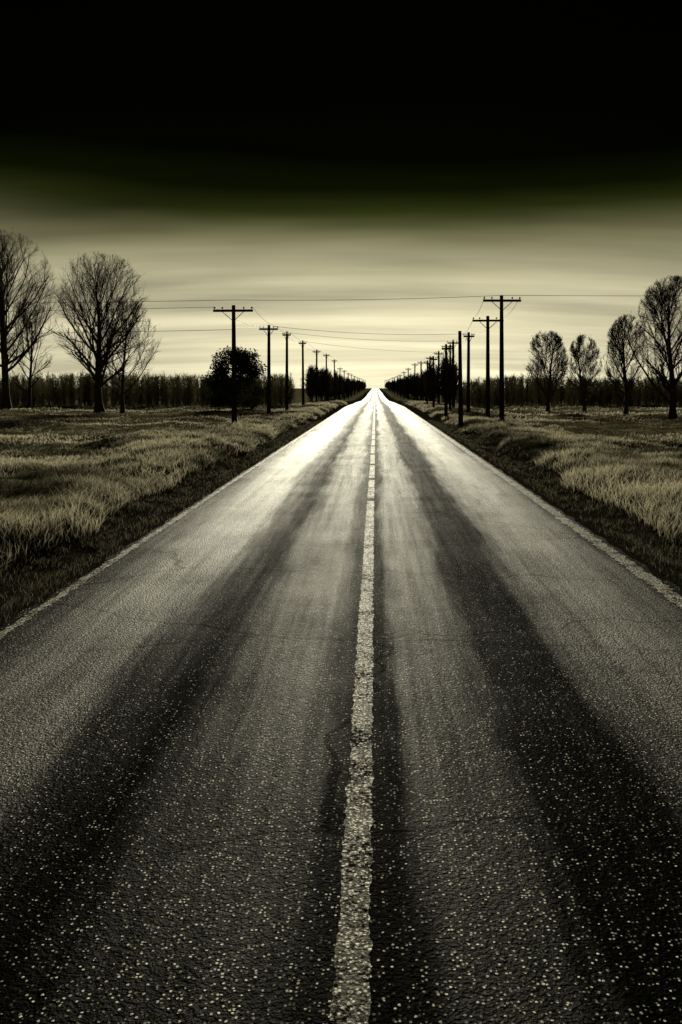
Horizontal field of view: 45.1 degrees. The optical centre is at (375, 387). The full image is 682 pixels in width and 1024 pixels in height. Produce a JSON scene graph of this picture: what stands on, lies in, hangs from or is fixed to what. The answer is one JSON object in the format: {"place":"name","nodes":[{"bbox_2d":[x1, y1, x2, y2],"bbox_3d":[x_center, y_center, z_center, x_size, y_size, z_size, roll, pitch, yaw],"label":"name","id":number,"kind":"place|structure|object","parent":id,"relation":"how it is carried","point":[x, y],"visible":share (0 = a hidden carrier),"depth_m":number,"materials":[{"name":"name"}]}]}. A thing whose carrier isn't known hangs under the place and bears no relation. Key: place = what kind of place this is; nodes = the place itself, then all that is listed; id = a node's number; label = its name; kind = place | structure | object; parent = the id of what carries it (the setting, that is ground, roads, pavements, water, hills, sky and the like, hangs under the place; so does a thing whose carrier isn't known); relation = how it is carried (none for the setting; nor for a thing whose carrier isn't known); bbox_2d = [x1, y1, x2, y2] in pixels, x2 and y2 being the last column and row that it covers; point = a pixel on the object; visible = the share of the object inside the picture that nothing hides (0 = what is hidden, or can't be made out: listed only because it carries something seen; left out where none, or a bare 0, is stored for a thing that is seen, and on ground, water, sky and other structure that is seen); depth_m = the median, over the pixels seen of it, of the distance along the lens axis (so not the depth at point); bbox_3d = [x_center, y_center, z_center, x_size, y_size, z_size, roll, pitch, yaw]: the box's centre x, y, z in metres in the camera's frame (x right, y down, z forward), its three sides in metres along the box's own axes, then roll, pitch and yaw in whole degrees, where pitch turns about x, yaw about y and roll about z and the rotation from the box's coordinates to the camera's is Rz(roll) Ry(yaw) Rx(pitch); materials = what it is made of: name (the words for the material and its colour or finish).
{"place":"outdoors","nodes":[
{"label":"outdoors","id":0,"kind":"place"},
{"bbox_2d":[0,388,681,1023],"bbox_3d":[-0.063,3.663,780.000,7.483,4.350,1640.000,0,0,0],"label":"road","id":1,"kind":"structure","parent":0,"point":[176,708],"depth_m":5.24,"materials":[{"name":"grey asphalt"}]},
{"bbox_2d":[0,389,371,639],"bbox_3d":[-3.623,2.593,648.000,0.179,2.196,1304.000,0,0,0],"label":"road edge line","id":2,"kind":"object","parent":1,"relation":"on","point":[35,611],"visible":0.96,"depth_m":11.34,"materials":[{"name":"paint"}]},
{"bbox_2d":[330,403,374,1023],"bbox_3d":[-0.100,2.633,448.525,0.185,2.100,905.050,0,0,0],"label":"road centre line","id":3,"kind":"object","parent":1,"relation":"on","point":[350,1003],"visible":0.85,"depth_m":4.34,"materials":[{"name":"paint"}]},
{"bbox_2d":[380,391,681,608],"bbox_3d":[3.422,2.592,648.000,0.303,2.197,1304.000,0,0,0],"label":"road edge line","id":4,"kind":"object","parent":1,"relation":"on","point":[671,595],"visible":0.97,"depth_m":12.90,"materials":[{"name":"paint"}]},
{"bbox_2d":[0,388,681,626],"bbox_3d":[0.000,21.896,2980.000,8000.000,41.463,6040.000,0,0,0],"label":"ground","id":5,"kind":"structure","parent":0,"point":[75,547],"depth_m":22.32,"materials":[{"name":"plant"}]},
{"bbox_2d":[0,300,53,407],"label":"bare tree","id":6,"kind":"object","parent":5,"relation":"on","point":[31,375],"visible":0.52,"depth_m":91.83,"materials":[{"name":"black plant"}]},
{"bbox_2d":[0,228,58,409],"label":"bare tree","id":7,"kind":"object","parent":5,"relation":"on","point":[5,363],"visible":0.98,"depth_m":85.64,"materials":[{"name":"black plant"}]},
{"bbox_2d":[45,251,149,413],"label":"bare tree","id":8,"kind":"object","parent":5,"relation":"on","point":[98,377],"visible":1,"depth_m":73.58,"materials":[{"name":"black plant"}]},
{"bbox_2d":[93,296,160,412],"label":"bare tree","id":9,"kind":"object","parent":5,"relation":"on","point":[122,406],"visible":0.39,"depth_m":77.86,"materials":[{"name":"black plant"}]},
{"bbox_2d":[0,369,305,406],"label":"distant woodland","id":10,"kind":"object","parent":5,"relation":"on","point":[64,390],"visible":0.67,"depth_m":100.33,"materials":[{"name":"black plant"}]},
{"bbox_2d":[199,345,266,409],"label":"broadleaf tree","id":11,"kind":"object","parent":5,"relation":"on","point":[219,379],"visible":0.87,"depth_m":83.01,"materials":[{"name":"black plant"}]},
{"bbox_2d":[213,305,252,422],"bbox_3d":[-8.625,-1.307,49.947,2.400,7.387,0.520,0,0,-1],"label":"utility pole","id":12,"kind":"object","parent":5,"relation":"on","point":[233,310],"visible":0.96,"depth_m":49.88,"materials":[{"name":"brown wood"}]},
{"bbox_2d":[259,325,277,415],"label":"utility pole","id":13,"kind":"object","parent":5,"relation":"on","point":[268,334],"visible":0.94,"depth_m":65.90,"materials":[{"name":"brown wood"}]},
{"bbox_2d":[282,331,290,410],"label":"utility pole","id":14,"kind":"object","parent":5,"relation":"on","point":[287,334],"visible":0.94,"depth_m":79.90,"materials":[{"name":"brown wood"}]},
{"bbox_2d":[299,340,305,404],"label":"utility pole","id":15,"kind":"object","parent":5,"relation":"on","point":[303,396],"visible":0.87,"depth_m":97.88,"materials":[{"name":"brown wood"}]},
{"bbox_2d":[313,350,319,401],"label":"utility pole","id":16,"kind":"object","parent":5,"relation":"on","point":[316,385],"visible":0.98,"depth_m":118.90,"materials":[{"name":"brown wood"}]},
{"bbox_2d":[323,354,329,401],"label":"utility pole","id":17,"kind":"object","parent":5,"relation":"on","point":[326,378],"visible":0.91,"depth_m":142.89,"materials":[{"name":"brown wood"}]},
{"bbox_2d":[333,359,334,400],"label":"utility pole","id":18,"kind":"object","parent":5,"relation":"on","point":[334,379],"visible":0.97,"depth_m":171.86,"materials":[{"name":"brown wood"}]},
{"bbox_2d":[304,364,366,401],"bbox_3d":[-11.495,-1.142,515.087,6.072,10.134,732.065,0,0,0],"label":"roadside tree row","id":19,"kind":"object","parent":5,"relation":"on","point":[310,380],"visible":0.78,"depth_m":173.58,"materials":[{"name":"black plant"}]},
{"bbox_2d":[0,404,681,471],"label":"field grass","id":20,"kind":"structure","parent":5,"relation":"on","point":[48,433],"depth_m":50.60,"materials":[{"name":"plant"}]},
{"bbox_2d":[342,370,346,399],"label":"utility pole","id":21,"kind":"object","parent":5,"relation":"on","point":[344,371],"visible":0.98,"depth_m":229.88,"materials":[{"name":"brown wood"}]},
{"bbox_2d":[401,372,405,399],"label":"utility pole","id":22,"kind":"object","parent":5,"relation":"on","point":[403,389],"visible":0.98,"depth_m":229.95,"materials":[{"name":"brown wood"}]},
{"bbox_2d":[405,368,410,399],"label":"utility pole","id":23,"kind":"object","parent":5,"relation":"on","point":[408,369],"visible":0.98,"depth_m":199.87,"materials":[{"name":"brown wood"}]},
{"bbox_2d":[414,363,414,400],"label":"utility pole","id":24,"kind":"object","parent":5,"relation":"on","point":[414,381],"visible":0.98,"depth_m":167.87,"materials":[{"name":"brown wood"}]},
{"bbox_2d":[385,354,457,402],"bbox_3d":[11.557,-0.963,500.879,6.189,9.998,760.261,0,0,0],"label":"roadside tree row","id":25,"kind":"object","parent":5,"relation":"on","point":[401,381],"visible":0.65,"depth_m":159.51,"materials":[{"name":"black plant"}]},
{"bbox_2d":[420,361,422,400],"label":"utility pole","id":26,"kind":"object","parent":5,"relation":"on","point":[421,364],"visible":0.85,"depth_m":141.90,"materials":[{"name":"brown wood"}]},
{"bbox_2d":[424,360,430,403],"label":"utility pole","id":27,"kind":"object","parent":5,"relation":"on","point":[427,362],"visible":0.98,"depth_m":99.89,"materials":[{"name":"brown wood"}]},
{"bbox_2d":[426,356,430,400],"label":"utility pole","id":28,"kind":"object","parent":5,"relation":"on","point":[429,378],"visible":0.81,"depth_m":121.88,"materials":[{"name":"brown wood"}]},
{"bbox_2d":[429,356,437,407],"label":"utility pole","id":29,"kind":"object","parent":5,"relation":"on","point":[432,359],"visible":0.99,"depth_m":83.91,"materials":[{"name":"brown wood"}]},
{"bbox_2d":[434,351,443,402],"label":"utility pole","id":30,"kind":"object","parent":5,"relation":"on","point":[438,386],"visible":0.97,"depth_m":103.88,"materials":[{"name":"brown wood"}]},
{"bbox_2d":[441,344,451,417],"bbox_3d":[5.355,-0.400,61.815,0.593,5.700,0.593,0,0,41],"label":"utility pole","id":31,"kind":"object","parent":5,"relation":"on","point":[445,349],"visible":0.96,"depth_m":61.91,"materials":[{"name":"brown wood"}]},
{"bbox_2d":[447,345,453,410],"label":"utility pole","id":32,"kind":"object","parent":5,"relation":"on","point":[450,351],"visible":0.77,"depth_m":73.91,"materials":[{"name":"brown wood"}]},
{"bbox_2d":[447,340,457,407],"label":"utility pole","id":33,"kind":"object","parent":5,"relation":"on","point":[453,377],"visible":0.83,"depth_m":82.88,"materials":[{"name":"brown wood"}]},
{"bbox_2d":[458,331,462,425],"bbox_3d":[5.171,-0.509,50.009,0.300,5.850,0.300,-1,0,1],"label":"utility pole","id":34,"kind":"object","parent":5,"relation":"on","point":[460,404],"visible":0.96,"depth_m":49.91,"materials":[{"name":"brown wood"}]},
{"bbox_2d":[463,332,474,411],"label":"utility pole","id":35,"kind":"object","parent":5,"relation":"on","point":[468,335],"visible":0.98,"depth_m":68.87,"materials":[{"name":"brown wood"}]},
{"bbox_2d":[472,316,503,417],"bbox_3d":[8.011,-1.334,58.456,2.200,7.512,0.520,0,0,3],"label":"utility pole","id":36,"kind":"object","parent":5,"relation":"on","point":[487,320],"visible":0.9,"depth_m":58.39,"materials":[{"name":"brown wood"}]},
{"bbox_2d":[483,296,520,419],"bbox_3d":[8.003,-1.835,51.958,2.400,7.978,0.520,0,0,-2],"label":"utility pole","id":37,"kind":"object","parent":5,"relation":"on","point":[501,300],"visible":0.97,"depth_m":51.89,"materials":[{"name":"brown wood"}]},
{"bbox_2d":[0,295,568,377],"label":"power lines","id":38,"kind":"object","parent":37,"relation":"attached to","point":[276,326],"visible":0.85,"depth_m":51.18,"materials":[{"name":"black metal"}]},
{"bbox_2d":[523,330,569,411],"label":"bare tree","id":39,"kind":"object","parent":5,"relation":"on","point":[556,340],"visible":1,"depth_m":75.58,"materials":[{"name":"black plant"}]},
{"bbox_2d":[451,372,681,407],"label":"distant woodland","id":40,"kind":"object","parent":5,"relation":"on","point":[602,396],"visible":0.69,"depth_m":99.95,"materials":[{"name":"black plant"}]},
{"bbox_2d":[563,332,602,412],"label":"bare tree","id":41,"kind":"object","parent":5,"relation":"on","point":[577,352],"visible":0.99,"depth_m":77.80,"materials":[{"name":"black plant"}]},
{"bbox_2d":[601,314,650,414],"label":"bare tree","id":42,"kind":"object","parent":5,"relation":"on","point":[615,333],"visible":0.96,"depth_m":71.78,"materials":[{"name":"black plant"}]},
{"bbox_2d":[625,275,681,419],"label":"bare tree","id":43,"kind":"object","parent":5,"relation":"on","point":[665,295],"visible":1,"depth_m":59.78,"materials":[{"name":"black plant"}]},
{"bbox_2d":[0,0,681,387],"label":"sky","id":44,"kind":"structure","parent":0,"point":[296,163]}
]}

